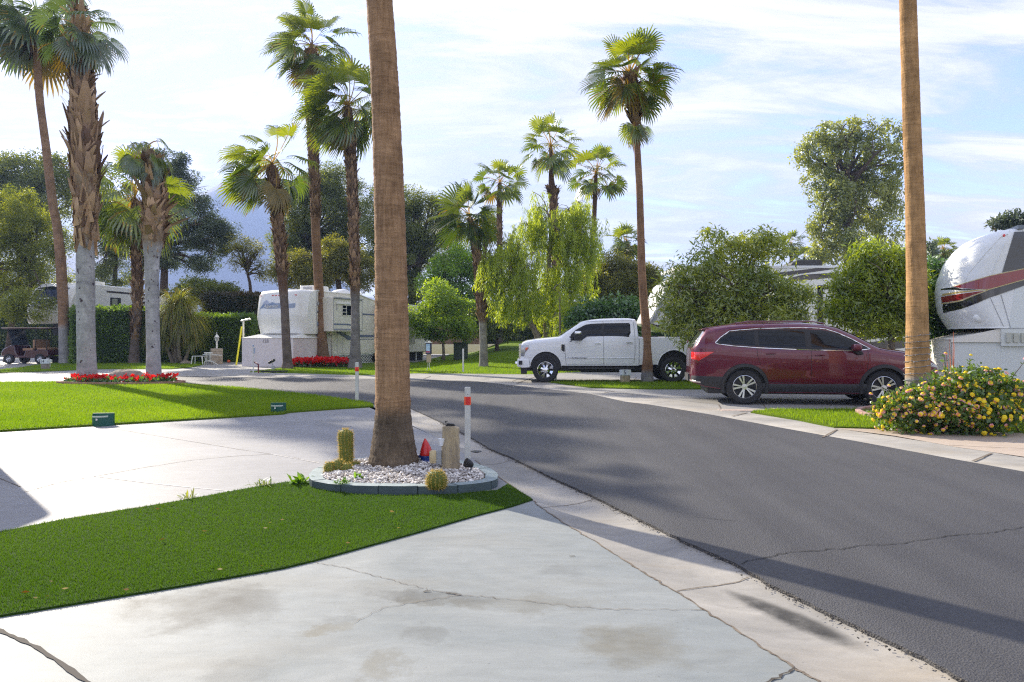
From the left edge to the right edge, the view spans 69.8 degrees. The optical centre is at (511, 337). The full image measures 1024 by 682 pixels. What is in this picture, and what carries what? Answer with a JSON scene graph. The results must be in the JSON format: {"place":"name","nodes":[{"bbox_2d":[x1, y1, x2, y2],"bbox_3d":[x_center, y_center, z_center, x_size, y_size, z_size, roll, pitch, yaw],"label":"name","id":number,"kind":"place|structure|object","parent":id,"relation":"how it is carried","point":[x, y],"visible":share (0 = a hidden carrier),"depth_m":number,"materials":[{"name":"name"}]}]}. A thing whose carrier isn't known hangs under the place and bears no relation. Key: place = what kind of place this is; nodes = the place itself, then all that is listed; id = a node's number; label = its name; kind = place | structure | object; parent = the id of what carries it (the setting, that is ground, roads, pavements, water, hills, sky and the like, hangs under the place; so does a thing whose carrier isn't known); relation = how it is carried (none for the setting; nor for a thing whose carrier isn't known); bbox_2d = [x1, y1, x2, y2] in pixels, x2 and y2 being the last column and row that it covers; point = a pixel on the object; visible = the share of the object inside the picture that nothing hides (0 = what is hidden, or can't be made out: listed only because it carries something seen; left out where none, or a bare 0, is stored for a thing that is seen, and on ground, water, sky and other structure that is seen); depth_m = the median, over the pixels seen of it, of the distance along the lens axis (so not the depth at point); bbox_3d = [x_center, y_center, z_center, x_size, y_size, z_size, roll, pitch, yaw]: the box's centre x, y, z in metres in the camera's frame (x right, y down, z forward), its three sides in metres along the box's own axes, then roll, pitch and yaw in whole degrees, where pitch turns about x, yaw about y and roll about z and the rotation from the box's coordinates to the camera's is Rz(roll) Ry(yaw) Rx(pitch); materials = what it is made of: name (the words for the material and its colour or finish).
{"place":"outdoors","nodes":[
{"label":"outdoors","id":0,"kind":"place"},
{"bbox_2d":[0,362,203,372],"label":"corner lawn","id":1,"kind":"structure","parent":0,"point":[69,369],"depth_m":32.52,"materials":[{"name":"green plant"}]},
{"bbox_2d":[40,359,49,368],"bbox_3d":[-20.368,1.165,32.024,0.335,0.430,0.203,0,0,6],"label":"number marker","id":2,"kind":"object","parent":1,"relation":"on","point":[45,363],"visible":0.91,"depth_m":31.94,"materials":[{"name":"white"}]},
{"bbox_2d":[0,0,99,363],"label":"palm tree","id":3,"kind":"object","parent":1,"relation":"on","point":[18,45],"visible":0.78,"depth_m":38.81,"materials":[{"name":"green plant"}]},
{"bbox_2d":[66,303,194,363],"bbox_3d":[-20.727,-0.191,40.142,6.300,3.408,1.912,0,0,-26],"label":"hedge","id":4,"kind":"object","parent":1,"relation":"on","point":[113,338],"visible":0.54,"depth_m":39.19,"materials":[{"name":"green plant"}]},
{"bbox_2d":[69,143,197,362],"bbox_3d":[-20.413,-4.524,39.410,6.484,11.907,5.978,0,0,0],"label":"palm tree","id":5,"kind":"object","parent":1,"relation":"on","point":[117,224],"visible":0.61,"depth_m":39.26,"materials":[{"name":"green plant"}]},
{"bbox_2d":[137,287,213,362],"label":"ponytail palm","id":6,"kind":"object","parent":1,"relation":"on","point":[179,308],"visible":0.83,"depth_m":38.81,"materials":[{"name":"green plant"}]},
{"bbox_2d":[0,380,373,431],"bbox_3d":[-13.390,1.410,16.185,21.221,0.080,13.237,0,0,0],"label":"lawn","id":7,"kind":"structure","parent":0,"point":[148,421],"depth_m":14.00,"materials":[{"name":"green plant"}]},
{"bbox_2d":[56,372,185,384],"bbox_3d":[-11.765,1.253,22.100,3.816,0.438,1.526,0,0,0],"label":"flower bed","id":8,"kind":"object","parent":7,"relation":"on","point":[161,378],"visible":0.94,"depth_m":21.68,"materials":[{"name":"plant"}]},
{"bbox_2d":[26,0,130,380],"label":"palm tree","id":9,"kind":"object","parent":8,"relation":"in","point":[81,52],"visible":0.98,"depth_m":22.35,"materials":[{"name":"grey plant"}]},
{"bbox_2d":[107,369,144,381],"bbox_3d":[-11.647,1.161,22.198,1.421,0.438,0.801,0,0,0],"label":"boulder","id":10,"kind":"object","parent":8,"relation":"on","point":[121,372],"visible":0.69,"depth_m":22.02,"materials":[{"name":"white stone"}]},
{"bbox_2d":[119,138,190,375],"bbox_3d":[-11.215,-2.355,23.051,2.147,7.570,1.974,0,0,0],"label":"palm tree","id":11,"kind":"object","parent":8,"relation":"in","point":[147,167],"visible":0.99,"depth_m":22.80,"materials":[{"name":"grey plant"}]},
{"bbox_2d":[271,403,285,411],"bbox_3d":[-4.321,1.305,13.540,0.275,0.190,0.216,0,0,-8],"label":"ground lamp","id":12,"kind":"object","parent":7,"relation":"on","point":[277,407],"visible":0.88,"depth_m":13.49,"materials":[{"name":"green metal"}]},
{"bbox_2d":[355,362,358,399],"bbox_3d":[-3.362,0.978,15.924,0.077,0.885,0.076,0,0,0],"label":"marker post","id":13,"kind":"object","parent":7,"relation":"on","point":[357,380],"visible":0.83,"depth_m":15.89,"materials":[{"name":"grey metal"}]},
{"bbox_2d":[210,348,222,363],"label":"block pillar","id":14,"kind":"structure","parent":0,"point":[216,357],"depth_m":38.76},
{"bbox_2d":[7,181,494,312],"bbox_3d":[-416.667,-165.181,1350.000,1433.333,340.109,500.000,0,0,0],"label":"mountain","id":15,"kind":"structure","parent":0,"point":[255,225],"depth_m":1366.38,"materials":[{"name":"blue stone"}]},
{"bbox_2d":[0,407,506,530],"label":"side driveway","id":16,"kind":"structure","parent":0,"point":[53,474],"depth_m":8.49,"materials":[{"name":"concrete"}]},
{"bbox_2d":[92,413,114,426],"bbox_3d":[-6.499,1.301,11.620,0.318,0.198,0.216,0,0,-8],"label":"ground lamp","id":17,"kind":"object","parent":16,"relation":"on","point":[102,419],"visible":1,"depth_m":11.56,"materials":[{"name":"green metal"}]},
{"bbox_2d":[247,476,273,486],"bbox_3d":[-2.351,1.355,6.900,0.284,0.090,0.280,0,0,0],"label":"weed","id":18,"kind":"object","parent":16,"relation":"on","point":[263,484],"visible":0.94,"depth_m":6.90,"materials":[{"name":"green plant"}]},
{"bbox_2d":[309,457,497,494],"bbox_3d":[-1.064,1.353,7.365,1.861,0.115,1.692,0,0,0],"label":"planter","id":19,"kind":"object","parent":16,"relation":"on","point":[488,481],"visible":0.33,"depth_m":6.61,"materials":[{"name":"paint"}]},
{"bbox_2d":[322,460,333,471],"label":"cactus","id":20,"kind":"object","parent":19,"relation":"in","point":[328,466],"visible":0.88,"depth_m":7.21,"materials":[{"name":"green plant"}]},
{"bbox_2d":[331,458,343,470],"bbox_3d":[-1.720,1.272,7.271,0.189,0.176,0.190,0,0,0],"label":"cactus","id":21,"kind":"object","parent":19,"relation":"in","point":[337,463],"visible":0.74,"depth_m":7.23,"materials":[{"name":"green plant"}]},
{"bbox_2d":[336,427,354,463],"bbox_3d":[-1.704,1.137,7.532,0.216,0.455,0.216,0,0,0],"label":"cactus","id":22,"kind":"object","parent":19,"relation":"in","point":[345,440],"visible":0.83,"depth_m":7.48,"materials":[{"name":"green plant"}]},
{"bbox_2d":[366,0,418,467],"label":"palm tree","id":23,"kind":"object","parent":19,"relation":"in","point":[393,445],"visible":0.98,"depth_m":7.45,"materials":[{"name":"brown plant"}]},
{"bbox_2d":[322,454,484,483],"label":"gravel","id":24,"kind":"structure","parent":19,"relation":"in","point":[462,473],"depth_m":6.99,"materials":[{"name":"grey gravel"}]},
{"bbox_2d":[418,438,431,461],"bbox_3d":[-0.887,1.185,7.577,0.172,0.290,0.177,0,0,0],"label":"garden gnome","id":25,"kind":"object","parent":19,"relation":"on","point":[426,449],"visible":0.54,"depth_m":7.54,"materials":[{"name":"red ceramic"}]},
{"bbox_2d":[429,450,441,466],"bbox_3d":[-0.757,1.226,7.254,0.122,0.229,0.080,0,0,0],"label":"outlet post","id":26,"kind":"object","parent":19,"relation":"on","point":[435,456],"visible":0.98,"depth_m":7.23,"materials":[{"name":"grey plastic"}]},
{"bbox_2d":[424,467,448,490],"bbox_3d":[-0.675,1.267,6.549,0.245,0.216,0.243,0,0,0],"label":"cactus","id":27,"kind":"object","parent":19,"relation":"in","point":[436,480],"visible":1,"depth_m":6.49,"materials":[{"name":"green plant"}]},
{"bbox_2d":[442,425,460,468],"bbox_3d":[-0.607,1.115,7.295,0.187,0.470,0.193,0,0,0],"label":"standing stone","id":28,"kind":"object","parent":19,"relation":"on","point":[450,451],"visible":0.89,"depth_m":7.23,"materials":[{"name":"beige stone"}]},
{"bbox_2d":[464,387,470,459],"bbox_3d":[-0.483,0.980,8.003,0.073,0.880,0.072,0,0,0],"label":"marker post","id":29,"kind":"object","parent":19,"relation":"on","point":[467,400],"visible":0.84,"depth_m":7.97,"materials":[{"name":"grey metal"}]},
{"bbox_2d":[463,458,473,470],"bbox_3d":[-0.422,1.252,7.157,0.112,0.156,0.093,0,0,0],"label":"spot light","id":30,"kind":"object","parent":19,"relation":"on","point":[468,463],"visible":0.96,"depth_m":7.14,"materials":[{"name":"black plastic"}]},
{"bbox_2d":[0,481,532,616],"bbox_3d":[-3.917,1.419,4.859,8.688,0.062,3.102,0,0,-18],"label":"turf","id":31,"kind":"structure","parent":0,"point":[47,607],"depth_m":5.09,"materials":[{"name":"green plant"}]},
{"bbox_2d":[286,472,308,484],"bbox_3d":[-2.008,1.339,6.975,0.258,0.103,0.293,0,0,-20],"label":"weed","id":32,"kind":"object","parent":31,"relation":"on","point":[300,478],"visible":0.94,"depth_m":6.99,"materials":[{"name":"green plant"}]},
{"bbox_2d":[0,501,817,681],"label":"driveway","id":33,"kind":"structure","parent":0,"point":[530,591],"depth_m":3.57,"materials":[{"name":"concrete"}]},
{"bbox_2d":[250,341,577,374],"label":"back lawn","id":34,"kind":"structure","parent":0,"point":[510,346],"depth_m":37.07,"materials":[{"name":"green plant"}]},
{"bbox_2d":[256,0,362,356],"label":"palm tree","id":35,"kind":"object","parent":34,"relation":"on","point":[283,45],"visible":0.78,"depth_m":36.06,"materials":[{"name":"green plant"}]},
{"bbox_2d":[292,355,348,367],"bbox_3d":[-8.914,1.132,34.184,2.900,0.648,1.633,0,0,0],"label":"flower bed","id":36,"kind":"object","parent":34,"relation":"on","point":[325,361],"visible":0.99,"depth_m":33.72,"materials":[{"name":"plant"}]},
{"bbox_2d":[290,53,372,367],"bbox_3d":[-7.435,-5.590,32.816,5.082,14.039,4.763,0,0,0],"label":"palm tree","id":37,"kind":"object","parent":34,"relation":"on","point":[347,134],"visible":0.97,"depth_m":32.65,"materials":[{"name":"green plant"}]},
{"bbox_2d":[425,341,431,369],"bbox_3d":[-3.460,0.767,30.400,0.300,1.274,0.160,0,0,0],"label":"flyer box","id":38,"kind":"object","parent":34,"relation":"on","point":[428,350],"visible":0.94,"depth_m":30.35,"materials":[{"name":"white plastic"}]},
{"bbox_2d":[408,276,478,359],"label":"tree","id":39,"kind":"object","parent":34,"relation":"on","point":[442,309],"visible":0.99,"depth_m":41.00,"materials":[{"name":"green plant"}]},
{"bbox_2d":[413,240,488,340],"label":"tree","id":40,"kind":"object","parent":34,"relation":"on","point":[454,268],"visible":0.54,"depth_m":48.28,"materials":[{"name":"green plant"}]},
{"bbox_2d":[431,326,479,343],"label":"garden wall","id":41,"kind":"structure","parent":34,"relation":"on","point":[449,341],"depth_m":55.00,"materials":[{"name":"beige concrete"}]},
{"bbox_2d":[453,342,467,359],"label":"utility box","id":42,"kind":"object","parent":34,"relation":"on","point":[459,347],"visible":0.79,"depth_m":42.70,"materials":[{"name":"green"}]},
{"bbox_2d":[428,179,503,366],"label":"palm tree","id":43,"kind":"object","parent":34,"relation":"on","point":[473,232],"visible":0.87,"depth_m":33.62,"materials":[{"name":"green plant"}]},
{"bbox_2d":[475,206,502,346],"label":"palm tree","id":44,"kind":"object","parent":34,"relation":"on","point":[493,218],"visible":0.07,"depth_m":61.82,"materials":[{"name":"green plant"}]},
{"bbox_2d":[460,299,532,350],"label":"tree","id":45,"kind":"object","parent":34,"relation":"on","point":[493,331],"visible":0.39,"depth_m":45.47,"materials":[{"name":"green plant"}]},
{"bbox_2d":[471,159,529,343],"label":"palm tree","id":46,"kind":"object","parent":34,"relation":"on","point":[509,193],"visible":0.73,"depth_m":54.83,"materials":[{"name":"green plant"}]},
{"bbox_2d":[440,302,581,343],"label":"hedge","id":47,"kind":"object","parent":34,"relation":"on","point":[527,334],"visible":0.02,"depth_m":57.08,"materials":[{"name":"green plant"}]},
{"bbox_2d":[472,228,551,337],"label":"weeping tree","id":48,"kind":"object","parent":34,"relation":"on","point":[515,281],"visible":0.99,"depth_m":32.96,"materials":[{"name":"green plant"}]},
{"bbox_2d":[518,110,584,335],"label":"palm tree","id":49,"kind":"object","parent":34,"relation":"on","point":[553,164],"visible":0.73,"depth_m":44.76,"materials":[{"name":"green plant"}]},
{"bbox_2d":[509,190,609,337],"bbox_3d":[2.253,-2.741,34.526,4.831,8.387,3.672,0,0,16],"label":"weeping tree","id":50,"kind":"object","parent":34,"relation":"on","point":[575,242],"visible":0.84,"depth_m":34.07,"materials":[{"name":"green plant"}]},
{"bbox_2d":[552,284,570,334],"bbox_3d":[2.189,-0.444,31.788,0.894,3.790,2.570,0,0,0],"label":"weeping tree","id":51,"kind":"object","parent":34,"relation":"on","point":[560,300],"visible":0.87,"depth_m":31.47,"materials":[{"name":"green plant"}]},
{"bbox_2d":[566,142,627,305],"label":"palm tree","id":52,"kind":"object","parent":34,"relation":"on","point":[592,188],"visible":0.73,"depth_m":47.67,"materials":[{"name":"green plant"}]},
{"bbox_2d":[561,290,652,335],"bbox_3d":[4.087,-0.258,31.114,3.643,3.515,3.123,0,0,35],"label":"shrub","id":53,"kind":"object","parent":34,"relation":"on","point":[624,307],"visible":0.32,"depth_m":30.52,"materials":[{"name":"green plant"}]},
{"bbox_2d":[578,248,666,302],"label":"tree","id":54,"kind":"object","parent":34,"relation":"on","point":[621,274],"visible":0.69,"depth_m":45.21,"materials":[{"name":"green plant"}]},
{"bbox_2d":[603,221,646,259],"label":"palm tree","id":55,"kind":"object","parent":34,"relation":"on","point":[629,249],"visible":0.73,"depth_m":61.48,"materials":[{"name":"green plant"}]},
{"bbox_2d":[0,354,1022,456],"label":"pavement","id":56,"kind":"structure","parent":0,"point":[701,396],"depth_m":19.06,"materials":[{"name":"concrete"}]},
{"bbox_2d":[0,308,58,354],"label":"hedge","id":57,"kind":"object","parent":56,"relation":"on","point":[31,334],"visible":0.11,"depth_m":58.75,"materials":[{"name":"green plant"}]},
{"bbox_2d":[1,327,58,363],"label":"golf cart","id":58,"kind":"object","parent":56,"relation":"on","point":[21,349],"visible":0.88,"depth_m":39.01,"materials":[{"name":"red metal"}]},
{"bbox_2d":[0,182,75,361],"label":"tree","id":59,"kind":"object","parent":56,"relation":"on","point":[20,234],"visible":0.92,"depth_m":41.65,"materials":[{"name":"green plant"}]},
{"bbox_2d":[71,163,144,287],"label":"tree","id":60,"kind":"object","parent":56,"relation":"on","point":[110,265],"visible":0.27,"depth_m":59.43,"materials":[{"name":"green plant"}]},
{"bbox_2d":[27,281,196,334],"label":"travel trailer","id":61,"kind":"object","parent":56,"relation":"on","point":[105,295],"visible":0.09,"depth_m":41.86,"materials":[{"name":"grey"}]},
{"bbox_2d":[129,141,241,295],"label":"tree","id":62,"kind":"object","parent":56,"relation":"on","point":[210,226],"visible":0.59,"depth_m":55.52,"materials":[{"name":"green plant"}]},
{"bbox_2d":[165,273,244,307],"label":"tree","id":63,"kind":"object","parent":56,"relation":"on","point":[195,283],"visible":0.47,"depth_m":49.32,"materials":[{"name":"green plant"}]},
{"bbox_2d":[193,310,258,361],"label":"hedge","id":64,"kind":"object","parent":56,"relation":"on","point":[225,327],"visible":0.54,"depth_m":42.00,"materials":[{"name":"green plant"}]},
{"bbox_2d":[198,289,262,334],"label":"hedge","id":65,"kind":"object","parent":56,"relation":"on","point":[233,302],"visible":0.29,"depth_m":47.58,"materials":[{"name":"green plant"}]},
{"bbox_2d":[222,232,273,290],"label":"tree","id":66,"kind":"object","parent":56,"relation":"on","point":[238,248],"visible":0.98,"depth_m":51.85,"materials":[{"name":"green plant"}]},
{"bbox_2d":[215,121,322,368],"bbox_3d":[-10.770,-4.073,32.240,4.422,11.005,4.493,0,0,0],"label":"palm tree","id":67,"kind":"object","parent":56,"relation":"on","point":[244,185],"visible":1,"depth_m":32.18,"materials":[{"name":"green plant"}]},
{"bbox_2d":[264,158,373,285],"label":"tree","id":68,"kind":"object","parent":56,"relation":"on","point":[333,194],"visible":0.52,"depth_m":59.00,"materials":[{"name":"green plant"}]},
{"bbox_2d":[265,231,374,294],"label":"tree","id":69,"kind":"object","parent":56,"relation":"on","point":[335,262],"visible":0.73,"depth_m":49.30,"materials":[{"name":"green plant"}]},
{"bbox_2d":[242,285,427,366],"bbox_3d":[-8.848,-0.615,40.623,4.093,4.030,12.380,0,0,24],"label":"travel trailer","id":70,"kind":"object","parent":56,"relation":"on","point":[303,313],"visible":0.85,"depth_m":35.94,"materials":[{"name":"beige"}]},
{"bbox_2d":[358,183,466,304],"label":"tree","id":71,"kind":"object","parent":56,"relation":"on","point":[421,239],"visible":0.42,"depth_m":55.21,"materials":[{"name":"green plant"}]},
{"bbox_2d":[0,373,1023,470],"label":"gutter","id":72,"kind":"object","parent":56,"relation":"on","point":[984,457],"visible":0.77,"depth_m":13.15,"materials":[{"name":"concrete"}]},
{"bbox_2d":[515,318,688,381],"bbox_3d":[3.395,0.390,23.716,6.589,2.020,2.540,0,0,1],"label":"pickup truck","id":73,"kind":"object","parent":56,"relation":"on","point":[606,345],"visible":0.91,"depth_m":22.75,"materials":[{"name":"white paint"}]},
{"bbox_2d":[647,221,825,351],"bbox_3d":[5.933,-0.786,19.482,4.652,4.572,2.646,0,0,10],"label":"tree","id":74,"kind":"object","parent":56,"relation":"on","point":[739,300],"visible":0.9,"depth_m":19.12,"materials":[{"name":"green plant"}]},
{"bbox_2d":[636,260,928,350],"bbox_3d":[9.079,-0.535,23.985,9.682,3.870,2.530,0,0,0],"label":"travel trailer","id":75,"kind":"object","parent":56,"relation":"on","point":[814,270],"visible":0.05,"depth_m":22.75,"materials":[{"name":"grey"}]},
{"bbox_2d":[718,408,854,410],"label":"brick paving","id":76,"kind":"structure","parent":56,"relation":"on","point":[756,409],"depth_m":14.14,"materials":[{"name":"beige brick"}]},
{"bbox_2d":[685,321,937,404],"bbox_3d":[6.355,0.521,16.036,4.970,1.761,2.440,0,0,9],"label":"suv","id":77,"kind":"object","parent":56,"relation":"on","point":[746,362],"visible":0.93,"depth_m":15.20,"materials":[{"name":"red paint"}]},
{"bbox_2d":[787,114,905,265],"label":"tree","id":78,"kind":"object","parent":56,"relation":"on","point":[848,184],"visible":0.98,"depth_m":57.27,"materials":[{"name":"green plant"}]},
{"bbox_2d":[813,234,938,348],"bbox_3d":[9.092,-0.543,18.146,3.176,4.086,2.094,0,0,0],"label":"tree","id":79,"kind":"object","parent":56,"relation":"on","point":[856,303],"visible":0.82,"depth_m":17.89,"materials":[{"name":"green plant"}]},
{"bbox_2d":[928,236,958,261],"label":"palm tree","id":80,"kind":"object","parent":56,"relation":"on","point":[947,253],"visible":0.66,"depth_m":61.60,"materials":[{"name":"green plant"}]},
{"bbox_2d":[927,253,964,354],"bbox_3d":[10.863,-0.317,18.552,1.727,3.635,1.370,0,0,0],"label":"shrub","id":81,"kind":"object","parent":56,"relation":"on","point":[937,325],"visible":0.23,"depth_m":18.37,"materials":[{"name":"green plant"}]},
{"bbox_2d":[930,225,1023,381],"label":"travel trailer","id":82,"kind":"object","parent":56,"relation":"on","point":[979,292],"visible":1,"depth_m":15.89,"materials":[{"name":"white metal"}]},
{"bbox_2d":[0,376,1023,681],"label":"road","id":83,"kind":"structure","parent":0,"point":[918,556],"depth_m":6.26,"materials":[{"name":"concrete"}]},
{"bbox_2d":[374,404,957,681],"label":"gutter","id":84,"kind":"object","parent":83,"relation":"on","point":[808,641],"visible":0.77,"depth_m":4.09,"materials":[{"name":"concrete"}]},
{"bbox_2d":[440,423,962,681],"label":"road grit","id":85,"kind":"object","parent":83,"relation":"on","point":[889,649],"visible":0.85,"depth_m":4.60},
{"bbox_2d":[0,0,1023,304],"label":"sky","id":86,"kind":"structure","parent":0,"point":[473,75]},
{"bbox_2d":[306,344,796,668],"bbox_3d":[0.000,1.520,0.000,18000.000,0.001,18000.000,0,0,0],"label":"ground","id":87,"kind":"structure","parent":0,"point":[437,348],"depth_m":102.22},
{"bbox_2d":[0,146,73,291],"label":"tree","id":88,"kind":"object","parent":87,"relation":"on","point":[33,175],"visible":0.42,"depth_m":64.89,"materials":[{"name":"green plant"}]},
{"bbox_2d":[779,229,805,261],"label":"palm tree","id":89,"kind":"object","parent":87,"relation":"on","point":[792,244],"visible":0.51,"depth_m":79.49,"materials":[{"name":"green plant"}]},
{"bbox_2d":[790,246,811,260],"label":"palm tree","id":90,"kind":"object","parent":87,"relation":"on","point":[804,249],"visible":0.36,"depth_m":77.83,"materials":[{"name":"green plant"}]},
{"bbox_2d":[926,236,943,262],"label":"tree","id":91,"kind":"object","parent":87,"relation":"on","point":[932,246],"visible":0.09,"depth_m":57.83,"materials":[{"name":"green plant"}]},
{"bbox_2d":[983,207,1023,231],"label":"tree","id":92,"kind":"object","parent":87,"relation":"on","point":[1004,221],"visible":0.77,"depth_m":39.87,"materials":[{"name":"green plant"}]},
{"bbox_2d":[549,379,700,388],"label":"median lawn","id":93,"kind":"structure","parent":0,"point":[610,387],"depth_m":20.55,"materials":[{"name":"green plant"}]},
{"bbox_2d":[619,370,630,381],"bbox_3d":[3.472,1.182,22.493,0.308,0.396,0.187,0,0,-18],"label":"number marker","id":94,"kind":"object","parent":93,"relation":"on","point":[625,375],"visible":0.98,"depth_m":22.42,"materials":[{"name":"stone"}]},
{"bbox_2d":[577,25,684,381],"bbox_3d":[3.721,-4.149,22.749,3.066,11.158,3.055,0,0,-43],"label":"palm tree","id":95,"kind":"object","parent":93,"relation":"on","point":[636,100],"visible":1,"depth_m":22.66,"materials":[{"name":"green plant"}]},
{"bbox_2d":[751,406,1023,432],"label":"front lawn","id":96,"kind":"structure","parent":0,"point":[818,423],"depth_m":12.24,"materials":[{"name":"green plant"}]},
{"bbox_2d":[855,405,1019,424],"bbox_3d":[7.417,1.356,12.953,2.472,0.089,3.970,0,0,31],"label":"planting bed","id":97,"kind":"object","parent":96,"relation":"on","point":[858,410],"visible":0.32,"depth_m":13.23,"materials":[{"name":"beige stone"}]},
{"bbox_2d":[899,0,930,391],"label":"palm tree","id":98,"kind":"object","parent":97,"relation":"on","point":[917,317],"visible":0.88,"depth_m":12.38,"materials":[{"name":"brown plant"}]},
{"bbox_2d":[903,332,932,385],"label":"string lights","id":99,"kind":"object","parent":98,"relation":"attached to","point":[918,354],"visible":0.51,"depth_m":12.33,"materials":[{"name":"grey plastic"}]},
{"bbox_2d":[865,352,1023,437],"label":"lantana bush","id":100,"kind":"object","parent":96,"relation":"on","point":[968,401],"visible":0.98,"depth_m":10.55,"materials":[{"name":"green plant"}]},
{"bbox_2d":[837,428,1023,456],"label":"front walk","id":101,"kind":"structure","parent":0,"point":[1012,444],"depth_m":9.90,"materials":[{"name":"concrete"}]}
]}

